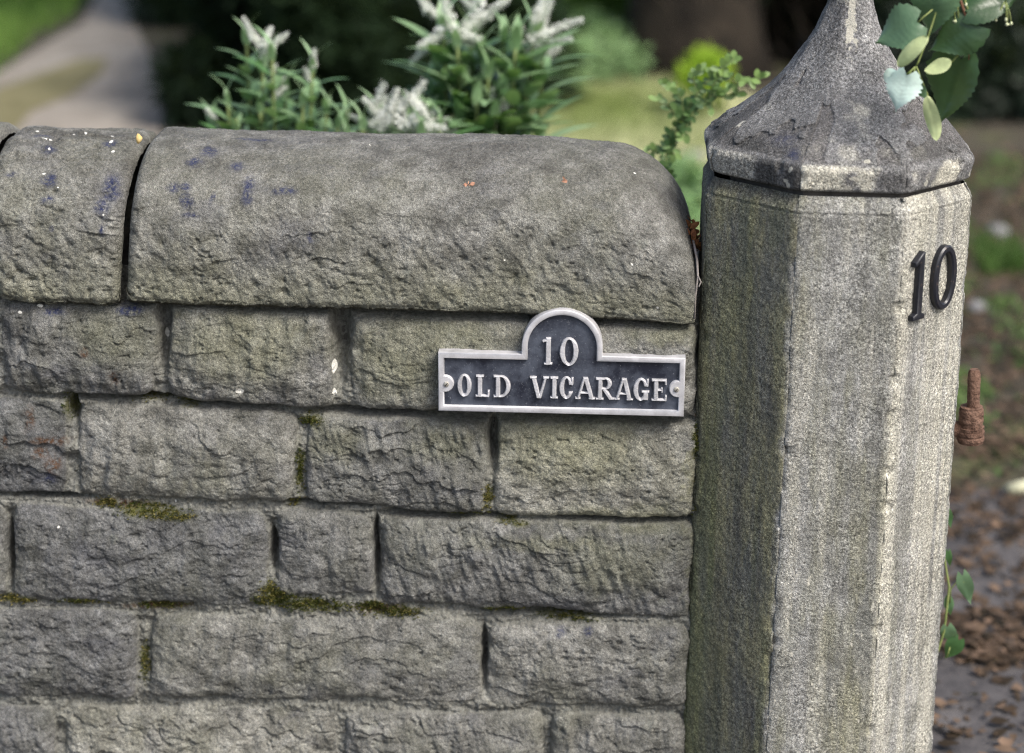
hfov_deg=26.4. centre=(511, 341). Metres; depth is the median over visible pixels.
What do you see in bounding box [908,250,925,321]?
house number
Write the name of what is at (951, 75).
lime twig
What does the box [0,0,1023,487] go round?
ground
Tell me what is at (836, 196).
gate pillar
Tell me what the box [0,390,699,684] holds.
moss
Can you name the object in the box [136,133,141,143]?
pebble
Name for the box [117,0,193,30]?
evergreen shrub
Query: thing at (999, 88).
laurel
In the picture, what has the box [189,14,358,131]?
hebe bush
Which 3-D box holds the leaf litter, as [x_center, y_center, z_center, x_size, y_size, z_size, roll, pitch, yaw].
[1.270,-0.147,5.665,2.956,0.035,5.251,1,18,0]
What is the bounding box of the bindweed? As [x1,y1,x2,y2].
[939,508,973,657]
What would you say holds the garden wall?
on the ground at (980, 136)
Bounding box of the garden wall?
[0,122,700,752]
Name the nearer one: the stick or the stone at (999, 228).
the stick
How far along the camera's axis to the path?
8.23 m
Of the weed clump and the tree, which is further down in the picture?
the weed clump
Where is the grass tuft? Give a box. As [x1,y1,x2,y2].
[970,228,1023,278]
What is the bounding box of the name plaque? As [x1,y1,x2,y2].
[438,307,685,416]
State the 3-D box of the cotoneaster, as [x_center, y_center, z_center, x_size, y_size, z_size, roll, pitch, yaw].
[0.270,0.066,3.324,0.197,1.038,0.073,1,18,0]
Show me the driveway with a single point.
(961, 678)
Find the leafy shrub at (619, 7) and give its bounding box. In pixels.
[536,0,627,28]
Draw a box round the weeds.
[956,150,1023,475]
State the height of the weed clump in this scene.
0.263 m
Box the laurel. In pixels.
[874,0,1023,123]
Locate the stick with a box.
[692,240,701,318]
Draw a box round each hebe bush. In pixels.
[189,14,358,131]
[333,78,483,133]
[382,0,598,136]
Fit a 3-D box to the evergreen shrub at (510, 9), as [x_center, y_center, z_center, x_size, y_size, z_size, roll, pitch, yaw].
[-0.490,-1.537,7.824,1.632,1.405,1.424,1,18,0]
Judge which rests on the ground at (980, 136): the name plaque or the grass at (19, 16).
the grass at (19, 16)
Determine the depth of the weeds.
5.43 m
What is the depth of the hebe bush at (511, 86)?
3.54 m
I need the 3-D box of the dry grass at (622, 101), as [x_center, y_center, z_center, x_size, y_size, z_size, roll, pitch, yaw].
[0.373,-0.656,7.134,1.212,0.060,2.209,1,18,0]
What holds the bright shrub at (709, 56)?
on the ground at (980, 136)
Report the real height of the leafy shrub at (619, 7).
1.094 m
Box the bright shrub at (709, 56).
[672,43,736,122]
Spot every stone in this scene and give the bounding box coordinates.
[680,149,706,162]
[967,300,991,312]
[988,224,1009,238]
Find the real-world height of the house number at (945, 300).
0.082 m
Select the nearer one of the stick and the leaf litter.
the stick
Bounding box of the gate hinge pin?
[954,368,984,445]
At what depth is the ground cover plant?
8.15 m
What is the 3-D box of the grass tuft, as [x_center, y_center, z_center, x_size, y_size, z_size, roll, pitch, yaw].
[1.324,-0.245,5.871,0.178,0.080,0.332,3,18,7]
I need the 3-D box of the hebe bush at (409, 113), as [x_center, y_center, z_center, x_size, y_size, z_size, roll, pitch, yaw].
[-0.185,0.034,3.563,0.227,0.943,0.210,-16,24,-41]
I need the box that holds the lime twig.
[875,0,1015,140]
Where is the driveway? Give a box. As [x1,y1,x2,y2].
[931,487,1023,752]
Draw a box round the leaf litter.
[566,87,1023,752]
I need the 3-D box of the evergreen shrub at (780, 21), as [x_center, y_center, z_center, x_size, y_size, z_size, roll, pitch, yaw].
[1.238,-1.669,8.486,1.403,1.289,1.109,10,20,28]
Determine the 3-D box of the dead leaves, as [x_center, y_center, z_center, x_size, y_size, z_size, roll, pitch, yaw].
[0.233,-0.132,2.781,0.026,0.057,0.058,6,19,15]
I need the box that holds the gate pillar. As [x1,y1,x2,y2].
[683,0,974,752]
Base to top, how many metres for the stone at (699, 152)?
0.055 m
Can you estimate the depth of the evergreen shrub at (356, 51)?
7.26 m
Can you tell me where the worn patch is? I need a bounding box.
[0,58,106,126]
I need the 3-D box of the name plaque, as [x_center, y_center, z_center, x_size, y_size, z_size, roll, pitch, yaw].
[0.063,0.024,2.760,0.313,0.139,0.023,2,18,3]
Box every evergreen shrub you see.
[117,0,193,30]
[141,0,431,131]
[181,0,598,118]
[755,0,901,63]
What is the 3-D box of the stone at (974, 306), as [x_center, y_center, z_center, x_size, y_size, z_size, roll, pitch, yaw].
[1.175,-0.086,5.471,0.065,0.032,0.055,1,18,0]
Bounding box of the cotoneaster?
[643,50,769,177]
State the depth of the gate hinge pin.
2.81 m
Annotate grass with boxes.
[0,0,82,70]
[530,72,753,234]
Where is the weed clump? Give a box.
[664,148,703,228]
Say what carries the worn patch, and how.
on the path
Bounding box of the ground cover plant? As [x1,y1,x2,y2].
[551,4,653,92]
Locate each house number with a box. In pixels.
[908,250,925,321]
[929,244,956,309]
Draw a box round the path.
[0,0,160,134]
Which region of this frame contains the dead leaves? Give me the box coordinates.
[685,215,700,255]
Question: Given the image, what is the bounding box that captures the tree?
[609,0,775,84]

